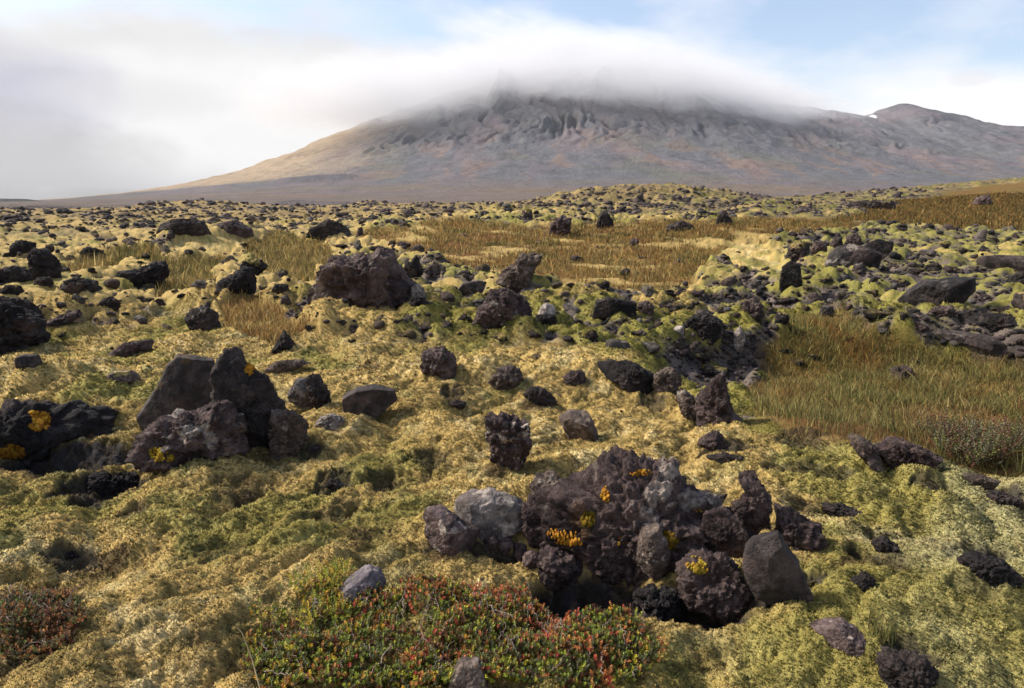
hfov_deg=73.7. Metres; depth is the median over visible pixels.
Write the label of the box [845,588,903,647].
grass tussock
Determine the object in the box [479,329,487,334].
lava stone
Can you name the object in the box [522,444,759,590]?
lava outcrop
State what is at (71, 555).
lava rock
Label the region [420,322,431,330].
lava stone
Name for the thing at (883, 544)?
lava rock
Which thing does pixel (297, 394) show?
lava rock
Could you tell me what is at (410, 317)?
lava stone
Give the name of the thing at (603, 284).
lava stone
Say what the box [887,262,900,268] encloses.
lava stone
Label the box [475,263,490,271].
lava stone
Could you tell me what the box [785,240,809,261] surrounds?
lava rock
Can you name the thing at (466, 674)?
boulder
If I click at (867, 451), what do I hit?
lava rock
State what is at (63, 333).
lava stone
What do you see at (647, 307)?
lava rock
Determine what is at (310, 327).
lava stone
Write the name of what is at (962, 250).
lava stone
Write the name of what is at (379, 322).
lava stone
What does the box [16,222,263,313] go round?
dry grass
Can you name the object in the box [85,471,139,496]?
lava rock
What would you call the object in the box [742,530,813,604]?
lava slab
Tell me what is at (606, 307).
lava ledge
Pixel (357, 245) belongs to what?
lava stone
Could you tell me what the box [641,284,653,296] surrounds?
lava stone
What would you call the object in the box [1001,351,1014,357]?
lava stone
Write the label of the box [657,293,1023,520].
meadow grass
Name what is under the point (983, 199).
lava rock
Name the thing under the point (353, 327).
lava stone
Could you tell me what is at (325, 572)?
crowberry shrub
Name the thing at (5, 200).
hill
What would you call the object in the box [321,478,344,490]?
lava rock
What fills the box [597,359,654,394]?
lava ledge
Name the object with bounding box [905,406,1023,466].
crowberry shrub
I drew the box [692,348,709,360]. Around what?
lava stone
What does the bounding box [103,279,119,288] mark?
lava stone
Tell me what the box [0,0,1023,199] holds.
sky
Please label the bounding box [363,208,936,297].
dry grass
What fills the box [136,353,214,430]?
lava slab
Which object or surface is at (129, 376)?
lava rock
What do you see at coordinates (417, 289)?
lava rock
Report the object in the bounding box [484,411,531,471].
lava rock
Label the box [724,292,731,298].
lava stone
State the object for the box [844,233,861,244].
lava rock
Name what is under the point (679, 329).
lava rock
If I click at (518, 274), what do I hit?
lava outcrop
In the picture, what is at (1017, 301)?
lava rock
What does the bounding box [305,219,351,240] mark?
lava outcrop
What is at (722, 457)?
lava rock
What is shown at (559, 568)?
lava rock
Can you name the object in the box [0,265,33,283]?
lava rock
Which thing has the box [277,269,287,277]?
lava stone
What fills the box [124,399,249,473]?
lava rock
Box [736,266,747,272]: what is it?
lava stone
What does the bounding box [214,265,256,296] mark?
lava outcrop
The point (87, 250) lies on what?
lava rock
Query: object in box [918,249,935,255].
lava stone
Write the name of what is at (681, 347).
lava stone
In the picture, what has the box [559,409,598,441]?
lava rock
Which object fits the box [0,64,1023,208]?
mountain
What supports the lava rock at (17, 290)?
on the ground at (754, 253)
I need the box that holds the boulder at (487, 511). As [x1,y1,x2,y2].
[453,487,522,541]
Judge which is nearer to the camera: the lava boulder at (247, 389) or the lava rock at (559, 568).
the lava rock at (559, 568)
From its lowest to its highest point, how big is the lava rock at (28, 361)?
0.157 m
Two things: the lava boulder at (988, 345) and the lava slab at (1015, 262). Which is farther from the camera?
the lava slab at (1015, 262)
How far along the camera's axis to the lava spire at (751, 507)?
2.99 m
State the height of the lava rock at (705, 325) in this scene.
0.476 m
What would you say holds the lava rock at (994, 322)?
on the ground at (754, 253)
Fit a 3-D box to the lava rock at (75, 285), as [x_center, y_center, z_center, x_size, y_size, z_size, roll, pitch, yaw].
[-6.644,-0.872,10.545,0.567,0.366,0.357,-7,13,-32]
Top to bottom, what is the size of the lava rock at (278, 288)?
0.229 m
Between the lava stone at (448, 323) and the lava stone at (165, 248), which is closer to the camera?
the lava stone at (448, 323)
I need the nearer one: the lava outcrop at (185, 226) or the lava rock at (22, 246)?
the lava rock at (22, 246)
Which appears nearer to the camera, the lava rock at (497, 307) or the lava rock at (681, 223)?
the lava rock at (497, 307)
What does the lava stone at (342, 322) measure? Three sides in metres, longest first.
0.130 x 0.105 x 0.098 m
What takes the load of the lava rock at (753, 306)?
on the ground at (754, 253)
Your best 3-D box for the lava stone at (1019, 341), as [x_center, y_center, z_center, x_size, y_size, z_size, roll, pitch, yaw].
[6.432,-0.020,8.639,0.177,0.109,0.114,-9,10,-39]
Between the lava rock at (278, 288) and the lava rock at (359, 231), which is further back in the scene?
the lava rock at (359, 231)
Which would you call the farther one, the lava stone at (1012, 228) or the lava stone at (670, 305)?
the lava stone at (1012, 228)
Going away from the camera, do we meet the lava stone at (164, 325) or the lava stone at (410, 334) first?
the lava stone at (410, 334)
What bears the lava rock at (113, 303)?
on the ground at (754, 253)
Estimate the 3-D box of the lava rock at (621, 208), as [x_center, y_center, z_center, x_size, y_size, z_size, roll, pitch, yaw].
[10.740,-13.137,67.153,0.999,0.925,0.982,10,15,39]
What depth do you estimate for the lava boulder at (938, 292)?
9.97 m
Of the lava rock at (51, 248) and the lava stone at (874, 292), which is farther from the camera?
the lava rock at (51, 248)
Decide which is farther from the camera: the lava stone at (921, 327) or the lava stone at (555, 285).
the lava stone at (555, 285)
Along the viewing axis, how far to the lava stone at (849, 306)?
10.18 m
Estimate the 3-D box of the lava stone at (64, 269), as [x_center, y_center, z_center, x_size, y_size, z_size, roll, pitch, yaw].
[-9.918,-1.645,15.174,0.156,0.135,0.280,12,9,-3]
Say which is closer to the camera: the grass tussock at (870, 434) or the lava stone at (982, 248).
the grass tussock at (870, 434)
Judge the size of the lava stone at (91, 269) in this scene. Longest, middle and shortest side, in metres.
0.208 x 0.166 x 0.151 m
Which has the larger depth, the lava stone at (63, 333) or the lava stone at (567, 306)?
the lava stone at (567, 306)
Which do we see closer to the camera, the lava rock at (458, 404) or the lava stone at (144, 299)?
the lava rock at (458, 404)
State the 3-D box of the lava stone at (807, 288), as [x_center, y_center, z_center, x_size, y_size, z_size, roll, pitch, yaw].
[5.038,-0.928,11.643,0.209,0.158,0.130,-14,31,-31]
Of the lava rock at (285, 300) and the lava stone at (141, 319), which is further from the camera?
the lava rock at (285, 300)
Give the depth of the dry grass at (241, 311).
9.35 m
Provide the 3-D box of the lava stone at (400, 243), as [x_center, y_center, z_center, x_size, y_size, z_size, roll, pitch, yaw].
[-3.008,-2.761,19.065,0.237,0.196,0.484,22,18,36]
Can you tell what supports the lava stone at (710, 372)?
on the ground at (754, 253)
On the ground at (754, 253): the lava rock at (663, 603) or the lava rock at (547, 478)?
the lava rock at (663, 603)
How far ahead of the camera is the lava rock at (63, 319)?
8.42 m
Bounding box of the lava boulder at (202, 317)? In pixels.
[184,304,220,330]
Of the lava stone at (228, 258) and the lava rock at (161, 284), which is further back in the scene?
the lava stone at (228, 258)
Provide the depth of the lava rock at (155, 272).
12.45 m
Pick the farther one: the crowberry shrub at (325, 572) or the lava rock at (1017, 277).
the lava rock at (1017, 277)
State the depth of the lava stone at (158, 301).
10.42 m
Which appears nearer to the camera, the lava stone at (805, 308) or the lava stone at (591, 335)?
the lava stone at (591, 335)
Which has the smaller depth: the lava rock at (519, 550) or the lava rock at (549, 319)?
the lava rock at (519, 550)
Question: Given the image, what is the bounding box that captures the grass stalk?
[235,626,260,687]
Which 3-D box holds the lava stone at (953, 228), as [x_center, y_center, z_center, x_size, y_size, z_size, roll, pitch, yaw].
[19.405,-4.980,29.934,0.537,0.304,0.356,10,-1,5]
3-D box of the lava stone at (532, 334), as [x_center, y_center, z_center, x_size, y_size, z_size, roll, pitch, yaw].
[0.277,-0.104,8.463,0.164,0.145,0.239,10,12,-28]
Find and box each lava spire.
[272,330,294,353]
[522,208,532,218]
[596,211,613,228]
[694,370,742,427]
[731,470,772,531]
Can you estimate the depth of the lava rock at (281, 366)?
6.53 m
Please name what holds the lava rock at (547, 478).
on the lava outcrop at (627, 493)
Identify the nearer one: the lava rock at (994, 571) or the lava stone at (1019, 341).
the lava rock at (994, 571)
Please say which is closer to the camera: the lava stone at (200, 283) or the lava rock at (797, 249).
the lava stone at (200, 283)
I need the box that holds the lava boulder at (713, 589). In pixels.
[675,548,751,625]
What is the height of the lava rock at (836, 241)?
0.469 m
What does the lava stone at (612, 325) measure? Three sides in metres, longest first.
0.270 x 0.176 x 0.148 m
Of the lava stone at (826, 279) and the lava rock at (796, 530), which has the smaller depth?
the lava rock at (796, 530)
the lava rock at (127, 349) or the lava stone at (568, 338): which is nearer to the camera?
the lava rock at (127, 349)
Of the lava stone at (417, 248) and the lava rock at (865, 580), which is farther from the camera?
the lava stone at (417, 248)
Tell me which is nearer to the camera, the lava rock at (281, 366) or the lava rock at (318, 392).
the lava rock at (318, 392)
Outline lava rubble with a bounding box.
[0,185,1023,411]
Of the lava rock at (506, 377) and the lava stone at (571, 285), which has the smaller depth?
the lava rock at (506, 377)
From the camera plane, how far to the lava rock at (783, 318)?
9.22 m
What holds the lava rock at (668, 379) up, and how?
on the ground at (754, 253)
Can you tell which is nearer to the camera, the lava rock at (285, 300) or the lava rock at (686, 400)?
the lava rock at (686, 400)
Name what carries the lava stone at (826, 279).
on the ground at (754, 253)
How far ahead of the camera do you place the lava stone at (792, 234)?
19.25 m
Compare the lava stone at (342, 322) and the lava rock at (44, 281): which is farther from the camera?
the lava rock at (44, 281)
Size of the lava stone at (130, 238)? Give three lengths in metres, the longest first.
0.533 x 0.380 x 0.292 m
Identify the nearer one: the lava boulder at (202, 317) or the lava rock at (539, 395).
the lava rock at (539, 395)
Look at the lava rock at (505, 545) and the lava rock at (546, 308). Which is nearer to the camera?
the lava rock at (505, 545)
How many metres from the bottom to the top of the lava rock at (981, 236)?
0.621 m
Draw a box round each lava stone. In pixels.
[2,252,12,256]
[31,228,41,231]
[56,302,65,307]
[57,331,65,336]
[62,267,70,271]
[66,255,76,259]
[71,294,84,303]
[75,226,85,231]
[87,267,96,273]
[90,230,98,237]
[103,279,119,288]
[106,317,120,324]
[121,237,137,243]
[133,315,147,324]
[137,295,153,302]
[141,252,149,258]
[154,298,165,305]
[161,245,168,251]
[162,323,172,329]
[190,279,207,287]
[205,297,214,306]
[219,255,237,263]
[258,285,267,289]
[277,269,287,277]
[305,324,315,331]
[335,243,346,248]
[340,319,345,325]
[349,324,358,332]
[353,240,360,249]
[369,245,383,250]
[373,316,384,328]
[388,240,395,245]
[393,318,402,322]
[396,330,416,339]
[397,241,410,246]
[405,315,412,320]
[411,245,424,250]
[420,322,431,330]
[440,291,454,301]
[443,321,451,325]
[457,313,471,320]
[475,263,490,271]
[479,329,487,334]
[489,332,507,343]
[528,330,541,337]
[530,353,540,358]
[551,282,562,288]
[563,303,580,312]
[563,335,573,341]
[566,282,574,287]
[570,255,583,261]
[579,329,597,342]
[590,279,609,290]
[602,321,617,330]
[606,339,630,348]
[621,268,629,274]
[621,316,632,324]
[636,340,659,353]
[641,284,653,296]
[653,322,662,327]
[658,299,683,312]
[664,289,676,296]
[675,288,686,295]
[676,345,684,356]
[684,299,698,309]
[691,288,703,296]
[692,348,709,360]
[698,363,732,377]
[716,305,727,313]
[720,276,737,286]
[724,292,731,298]
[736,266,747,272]
[750,276,765,287]
[753,351,765,358]
[776,227,784,232]
[776,296,798,305]
[780,348,793,353]
[787,232,796,235]
[793,359,803,366]
[800,228,811,232]
[801,305,809,311]
[802,273,813,278]
[803,286,812,290]
[808,354,820,358]
[819,276,832,282]
[837,292,849,299]
[844,304,852,310]
[863,308,892,322]
[864,289,878,296]
[867,228,879,232]
[877,322,887,333]
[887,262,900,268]
[896,224,907,230]
[899,312,909,319]
[910,268,926,274]
[915,321,928,331]
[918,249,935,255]
[926,262,941,270]
[938,241,950,248]
[948,227,960,230]
[951,266,963,273]
[959,247,969,254]
[978,246,987,251]
[978,293,993,301]
[987,237,999,242]
[996,305,1010,311]
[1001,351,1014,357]
[1002,226,1015,230]
[1015,338,1023,344]
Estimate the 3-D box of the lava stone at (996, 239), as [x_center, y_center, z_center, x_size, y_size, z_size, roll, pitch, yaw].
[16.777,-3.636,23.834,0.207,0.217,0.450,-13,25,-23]
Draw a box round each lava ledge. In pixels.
[592,297,636,319]
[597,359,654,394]
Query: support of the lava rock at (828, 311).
on the ground at (754, 253)
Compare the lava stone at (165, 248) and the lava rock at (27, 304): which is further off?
the lava stone at (165, 248)
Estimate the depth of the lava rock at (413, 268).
12.62 m
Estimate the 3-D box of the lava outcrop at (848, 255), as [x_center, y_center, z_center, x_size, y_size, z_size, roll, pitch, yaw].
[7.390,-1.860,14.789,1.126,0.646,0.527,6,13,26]
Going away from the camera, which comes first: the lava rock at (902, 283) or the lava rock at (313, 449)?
the lava rock at (313, 449)
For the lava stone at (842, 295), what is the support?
on the ground at (754, 253)
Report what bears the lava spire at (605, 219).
on the lava rubble
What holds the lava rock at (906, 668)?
on the ground at (754, 253)
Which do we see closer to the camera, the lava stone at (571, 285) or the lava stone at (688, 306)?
the lava stone at (688, 306)
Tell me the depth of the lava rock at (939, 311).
9.15 m
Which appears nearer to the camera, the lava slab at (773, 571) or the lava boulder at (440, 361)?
the lava slab at (773, 571)
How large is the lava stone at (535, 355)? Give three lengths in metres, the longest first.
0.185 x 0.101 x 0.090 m
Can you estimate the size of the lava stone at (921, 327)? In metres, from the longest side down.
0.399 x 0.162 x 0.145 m
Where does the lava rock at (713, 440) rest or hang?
on the ground at (754, 253)
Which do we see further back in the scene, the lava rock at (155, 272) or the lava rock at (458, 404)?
the lava rock at (155, 272)
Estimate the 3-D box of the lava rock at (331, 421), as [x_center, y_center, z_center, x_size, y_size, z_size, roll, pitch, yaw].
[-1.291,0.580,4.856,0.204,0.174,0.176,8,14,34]
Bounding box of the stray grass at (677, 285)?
[65,222,993,417]
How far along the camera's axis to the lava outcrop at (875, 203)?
94.17 m
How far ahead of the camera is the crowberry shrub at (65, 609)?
2.49 m
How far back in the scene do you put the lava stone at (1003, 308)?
9.15 m
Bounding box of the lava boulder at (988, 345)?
[935,329,1004,356]
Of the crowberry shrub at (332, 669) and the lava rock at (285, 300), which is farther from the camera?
the lava rock at (285, 300)
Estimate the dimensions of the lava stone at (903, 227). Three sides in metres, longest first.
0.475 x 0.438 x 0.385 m
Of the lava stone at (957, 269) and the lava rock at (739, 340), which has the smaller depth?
the lava rock at (739, 340)
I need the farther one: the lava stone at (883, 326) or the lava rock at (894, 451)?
the lava stone at (883, 326)
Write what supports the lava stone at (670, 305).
on the ground at (754, 253)
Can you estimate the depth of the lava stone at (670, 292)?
11.42 m
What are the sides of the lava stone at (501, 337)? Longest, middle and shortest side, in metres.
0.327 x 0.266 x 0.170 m
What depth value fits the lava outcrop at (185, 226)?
20.05 m
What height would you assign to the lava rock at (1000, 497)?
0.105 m
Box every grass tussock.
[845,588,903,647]
[857,416,889,442]
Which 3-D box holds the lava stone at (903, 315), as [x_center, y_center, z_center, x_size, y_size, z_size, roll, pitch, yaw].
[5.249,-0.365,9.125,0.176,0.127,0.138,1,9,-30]
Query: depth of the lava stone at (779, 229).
19.46 m
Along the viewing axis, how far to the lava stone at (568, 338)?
8.33 m
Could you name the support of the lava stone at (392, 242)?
on the ground at (754, 253)
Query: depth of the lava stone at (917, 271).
14.03 m
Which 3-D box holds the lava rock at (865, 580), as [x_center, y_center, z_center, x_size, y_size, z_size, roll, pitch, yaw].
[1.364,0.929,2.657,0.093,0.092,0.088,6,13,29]
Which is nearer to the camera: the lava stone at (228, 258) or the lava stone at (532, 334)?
the lava stone at (532, 334)
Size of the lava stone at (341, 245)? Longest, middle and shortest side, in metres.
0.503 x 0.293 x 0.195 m
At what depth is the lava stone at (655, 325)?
8.92 m
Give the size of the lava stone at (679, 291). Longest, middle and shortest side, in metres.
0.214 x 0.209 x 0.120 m
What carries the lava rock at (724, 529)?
on the ground at (754, 253)
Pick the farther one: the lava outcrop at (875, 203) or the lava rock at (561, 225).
the lava outcrop at (875, 203)
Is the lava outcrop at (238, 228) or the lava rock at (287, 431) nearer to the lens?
the lava rock at (287, 431)
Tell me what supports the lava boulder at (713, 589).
on the ground at (754, 253)
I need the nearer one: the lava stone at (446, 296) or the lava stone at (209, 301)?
the lava stone at (209, 301)
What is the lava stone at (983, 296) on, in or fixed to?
on the ground at (754, 253)
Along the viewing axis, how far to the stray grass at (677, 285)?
14.59 m
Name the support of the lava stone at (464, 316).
on the ground at (754, 253)
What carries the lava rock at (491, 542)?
on the ground at (754, 253)
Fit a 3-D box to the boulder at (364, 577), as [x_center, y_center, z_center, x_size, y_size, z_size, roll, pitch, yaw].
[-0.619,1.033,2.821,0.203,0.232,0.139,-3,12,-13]
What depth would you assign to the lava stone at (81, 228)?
32.83 m
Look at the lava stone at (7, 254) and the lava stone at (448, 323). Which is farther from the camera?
the lava stone at (7, 254)
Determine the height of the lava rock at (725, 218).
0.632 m
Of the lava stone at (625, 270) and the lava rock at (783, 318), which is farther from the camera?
the lava stone at (625, 270)
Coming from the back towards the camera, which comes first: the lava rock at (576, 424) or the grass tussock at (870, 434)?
the lava rock at (576, 424)
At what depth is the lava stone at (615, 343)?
6.95 m
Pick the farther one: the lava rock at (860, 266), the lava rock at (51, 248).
the lava rock at (51, 248)
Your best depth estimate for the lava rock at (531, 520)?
3.18 m
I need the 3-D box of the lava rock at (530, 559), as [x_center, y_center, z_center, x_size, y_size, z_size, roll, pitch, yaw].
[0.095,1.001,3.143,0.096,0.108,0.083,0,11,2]
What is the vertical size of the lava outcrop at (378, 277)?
1.198 m
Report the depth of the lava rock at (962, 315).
9.11 m
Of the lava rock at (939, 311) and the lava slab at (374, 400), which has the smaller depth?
the lava slab at (374, 400)
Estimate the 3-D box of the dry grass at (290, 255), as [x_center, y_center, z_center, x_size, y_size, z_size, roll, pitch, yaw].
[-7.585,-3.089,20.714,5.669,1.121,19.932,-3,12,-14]
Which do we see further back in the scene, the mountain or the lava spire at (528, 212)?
the mountain
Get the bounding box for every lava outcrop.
[0,298,50,353]
[0,399,118,468]
[26,248,62,279]
[156,218,210,235]
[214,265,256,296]
[215,220,253,237]
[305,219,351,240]
[306,247,419,308]
[495,252,543,290]
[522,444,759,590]
[824,243,882,268]
[848,199,895,209]
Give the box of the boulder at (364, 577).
[337,564,385,609]
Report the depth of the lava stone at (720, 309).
9.74 m
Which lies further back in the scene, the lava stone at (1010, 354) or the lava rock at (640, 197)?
the lava rock at (640, 197)
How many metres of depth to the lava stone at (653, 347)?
8.30 m
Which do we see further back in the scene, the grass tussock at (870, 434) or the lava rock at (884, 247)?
the lava rock at (884, 247)
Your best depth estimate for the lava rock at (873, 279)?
11.75 m
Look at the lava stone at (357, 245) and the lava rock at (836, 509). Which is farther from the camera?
the lava stone at (357, 245)
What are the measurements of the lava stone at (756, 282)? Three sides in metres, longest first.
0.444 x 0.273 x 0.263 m
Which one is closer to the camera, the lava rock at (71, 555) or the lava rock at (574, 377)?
the lava rock at (71, 555)
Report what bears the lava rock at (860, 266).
on the ground at (754, 253)
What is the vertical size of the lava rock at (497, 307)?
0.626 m
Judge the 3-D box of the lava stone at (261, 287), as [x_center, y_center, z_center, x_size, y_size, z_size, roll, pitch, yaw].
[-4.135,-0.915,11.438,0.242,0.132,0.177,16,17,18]
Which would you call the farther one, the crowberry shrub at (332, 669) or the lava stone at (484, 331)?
the lava stone at (484, 331)
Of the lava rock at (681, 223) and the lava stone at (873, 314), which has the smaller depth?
the lava stone at (873, 314)
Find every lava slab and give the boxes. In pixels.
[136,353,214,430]
[342,384,397,417]
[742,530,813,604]
[975,255,1023,271]
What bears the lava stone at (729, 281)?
on the ground at (754, 253)
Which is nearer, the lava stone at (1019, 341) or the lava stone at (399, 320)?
the lava stone at (399, 320)
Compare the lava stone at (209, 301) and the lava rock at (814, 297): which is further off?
the lava rock at (814, 297)
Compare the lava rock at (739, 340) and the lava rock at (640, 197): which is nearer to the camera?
the lava rock at (739, 340)
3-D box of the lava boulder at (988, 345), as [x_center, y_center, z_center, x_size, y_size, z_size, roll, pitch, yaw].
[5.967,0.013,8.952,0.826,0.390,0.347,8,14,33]
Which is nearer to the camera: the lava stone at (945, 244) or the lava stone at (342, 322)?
the lava stone at (342, 322)
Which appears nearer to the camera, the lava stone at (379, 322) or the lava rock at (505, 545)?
the lava rock at (505, 545)
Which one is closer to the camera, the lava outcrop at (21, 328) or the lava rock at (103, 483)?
the lava rock at (103, 483)
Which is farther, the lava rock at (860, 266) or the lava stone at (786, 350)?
the lava rock at (860, 266)
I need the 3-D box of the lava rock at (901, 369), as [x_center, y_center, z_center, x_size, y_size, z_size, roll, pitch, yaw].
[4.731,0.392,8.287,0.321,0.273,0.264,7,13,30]
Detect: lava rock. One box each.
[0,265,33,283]
[0,284,24,295]
[0,295,44,315]
[9,239,36,256]
[14,354,41,368]
[33,276,53,285]
[45,245,54,251]
[46,309,81,326]
[60,276,102,294]
[64,551,79,559]
[79,246,105,260]
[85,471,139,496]
[97,296,120,310]
[106,370,140,383]
[107,339,153,357]
[115,260,169,288]
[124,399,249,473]
[154,279,165,287]
[239,258,267,274]
[265,359,308,373]
[267,408,309,460]
[271,283,288,294]
[280,295,291,304]
[287,378,313,408]
[305,373,331,408]
[307,445,319,454]
[314,413,345,430]
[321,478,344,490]
[357,227,362,235]
[404,254,423,277]
[408,296,427,305]
[410,283,425,296]
[423,260,445,278]
[423,504,479,556]
[448,399,466,409]
[458,280,486,295]
[472,287,531,328]
[483,533,499,551]
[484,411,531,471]
[488,364,523,390]
[497,536,514,555]
[513,543,526,560]
[521,493,541,549]
[522,385,556,406]
[522,550,538,569]
[529,469,561,495]
[534,314,556,325]
[536,545,582,590]
[538,302,555,314]
[549,215,571,236]
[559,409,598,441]
[562,369,585,385]
[594,521,635,584]
[616,206,626,211]
[628,238,638,245]
[632,583,681,622]
[635,194,643,200]
[636,300,654,315]
[636,522,670,580]
[652,367,681,393]
[664,220,693,231]
[673,325,683,334]
[676,389,696,420]
[682,312,723,342]
[697,430,725,450]
[701,505,748,558]
[706,452,744,463]
[716,213,732,225]
[733,325,745,352]
[742,296,763,322]
[773,503,827,551]
[774,312,789,324]
[779,261,801,291]
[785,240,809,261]
[806,293,820,301]
[809,616,866,656]
[810,241,826,253]
[819,306,834,317]
[822,502,862,517]
[830,236,843,247]
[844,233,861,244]
[847,433,887,472]
[851,262,866,272]
[851,571,875,591]
[865,239,893,258]
[869,275,877,283]
[871,535,899,553]
[874,436,943,469]
[875,646,939,687]
[888,365,914,381]
[889,279,910,287]
[928,305,957,317]
[956,550,1023,588]
[957,310,972,322]
[960,473,1000,489]
[961,313,1018,331]
[971,195,992,204]
[973,229,986,242]
[986,489,1023,508]
[1006,271,1023,284]
[1011,292,1023,309]
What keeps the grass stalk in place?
on the ground at (754, 253)
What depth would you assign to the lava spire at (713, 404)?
4.84 m
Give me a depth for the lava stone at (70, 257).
17.11 m
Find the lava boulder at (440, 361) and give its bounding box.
[419,345,456,379]
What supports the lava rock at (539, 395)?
on the ground at (754, 253)
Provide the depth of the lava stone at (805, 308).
10.49 m
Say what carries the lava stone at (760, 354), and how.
on the ground at (754, 253)
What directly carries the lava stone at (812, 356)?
on the ground at (754, 253)
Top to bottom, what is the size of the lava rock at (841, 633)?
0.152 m
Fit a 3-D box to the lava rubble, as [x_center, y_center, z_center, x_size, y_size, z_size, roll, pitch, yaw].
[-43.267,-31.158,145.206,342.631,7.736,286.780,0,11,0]
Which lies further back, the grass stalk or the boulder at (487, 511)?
the boulder at (487, 511)
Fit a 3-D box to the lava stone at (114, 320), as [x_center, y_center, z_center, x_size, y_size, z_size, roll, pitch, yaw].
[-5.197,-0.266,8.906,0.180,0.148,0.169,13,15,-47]
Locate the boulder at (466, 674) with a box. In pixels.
[448,656,488,687]
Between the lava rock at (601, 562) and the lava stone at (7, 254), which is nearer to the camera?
the lava rock at (601, 562)
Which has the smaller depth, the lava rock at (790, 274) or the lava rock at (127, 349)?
the lava rock at (127, 349)
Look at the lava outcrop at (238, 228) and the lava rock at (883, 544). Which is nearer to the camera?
the lava rock at (883, 544)
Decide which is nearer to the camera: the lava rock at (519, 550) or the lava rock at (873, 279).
the lava rock at (519, 550)
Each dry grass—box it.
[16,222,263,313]
[172,283,352,355]
[210,224,352,281]
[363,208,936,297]
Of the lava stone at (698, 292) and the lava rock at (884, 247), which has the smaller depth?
the lava stone at (698, 292)
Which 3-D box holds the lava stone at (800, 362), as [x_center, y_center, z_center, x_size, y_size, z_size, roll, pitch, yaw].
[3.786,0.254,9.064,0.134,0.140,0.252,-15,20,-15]
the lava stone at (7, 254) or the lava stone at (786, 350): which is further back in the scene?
the lava stone at (7, 254)
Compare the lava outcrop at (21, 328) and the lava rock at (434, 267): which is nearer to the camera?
the lava outcrop at (21, 328)
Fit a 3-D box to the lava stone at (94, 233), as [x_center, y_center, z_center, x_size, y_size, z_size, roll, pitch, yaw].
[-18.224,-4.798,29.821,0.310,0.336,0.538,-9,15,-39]
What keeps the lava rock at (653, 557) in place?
on the ground at (754, 253)
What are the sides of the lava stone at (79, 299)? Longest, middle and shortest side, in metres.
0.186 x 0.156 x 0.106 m
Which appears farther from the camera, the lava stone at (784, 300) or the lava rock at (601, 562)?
the lava stone at (784, 300)
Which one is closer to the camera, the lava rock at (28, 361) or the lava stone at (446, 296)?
the lava rock at (28, 361)
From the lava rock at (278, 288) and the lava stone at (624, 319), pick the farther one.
the lava rock at (278, 288)
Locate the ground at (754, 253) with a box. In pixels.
[0,177,1023,687]
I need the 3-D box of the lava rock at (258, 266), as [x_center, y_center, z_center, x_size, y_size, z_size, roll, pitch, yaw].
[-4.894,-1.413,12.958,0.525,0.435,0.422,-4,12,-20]
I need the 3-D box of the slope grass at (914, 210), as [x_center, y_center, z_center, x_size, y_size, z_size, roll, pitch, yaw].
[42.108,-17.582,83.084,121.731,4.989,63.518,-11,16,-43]
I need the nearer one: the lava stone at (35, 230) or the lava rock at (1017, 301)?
the lava rock at (1017, 301)
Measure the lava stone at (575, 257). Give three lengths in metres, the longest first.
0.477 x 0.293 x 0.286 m
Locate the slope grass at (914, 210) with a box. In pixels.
[770,191,1023,240]
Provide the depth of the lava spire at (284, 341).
7.54 m
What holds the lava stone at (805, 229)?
on the ground at (754, 253)
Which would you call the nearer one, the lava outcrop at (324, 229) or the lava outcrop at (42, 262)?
the lava outcrop at (42, 262)
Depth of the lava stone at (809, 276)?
12.43 m
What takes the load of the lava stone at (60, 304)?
on the ground at (754, 253)
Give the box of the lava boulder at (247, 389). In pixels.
[209,346,285,448]
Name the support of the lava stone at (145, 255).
on the ground at (754, 253)
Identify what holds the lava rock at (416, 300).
on the ground at (754, 253)
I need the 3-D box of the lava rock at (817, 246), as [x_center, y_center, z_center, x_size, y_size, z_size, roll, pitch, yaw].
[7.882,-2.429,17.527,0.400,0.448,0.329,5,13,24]
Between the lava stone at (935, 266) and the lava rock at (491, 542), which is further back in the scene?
the lava stone at (935, 266)
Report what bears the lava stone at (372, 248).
on the ground at (754, 253)
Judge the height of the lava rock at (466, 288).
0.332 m
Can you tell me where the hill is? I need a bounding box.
[0,199,38,201]
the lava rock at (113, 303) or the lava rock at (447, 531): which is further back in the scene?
the lava rock at (113, 303)
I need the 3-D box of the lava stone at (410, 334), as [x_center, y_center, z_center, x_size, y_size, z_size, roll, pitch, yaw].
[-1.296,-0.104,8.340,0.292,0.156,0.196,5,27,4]
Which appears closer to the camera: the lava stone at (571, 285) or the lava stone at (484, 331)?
the lava stone at (484, 331)
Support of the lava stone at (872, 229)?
on the ground at (754, 253)
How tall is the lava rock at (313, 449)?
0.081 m
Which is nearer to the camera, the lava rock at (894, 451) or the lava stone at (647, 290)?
the lava rock at (894, 451)
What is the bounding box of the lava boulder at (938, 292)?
[897,276,975,305]
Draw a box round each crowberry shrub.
[0,583,89,662]
[238,573,668,687]
[287,553,355,630]
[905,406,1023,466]
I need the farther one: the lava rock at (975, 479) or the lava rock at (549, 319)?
the lava rock at (549, 319)
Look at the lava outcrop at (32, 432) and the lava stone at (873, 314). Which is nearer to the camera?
the lava outcrop at (32, 432)
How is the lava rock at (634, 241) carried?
on the ground at (754, 253)

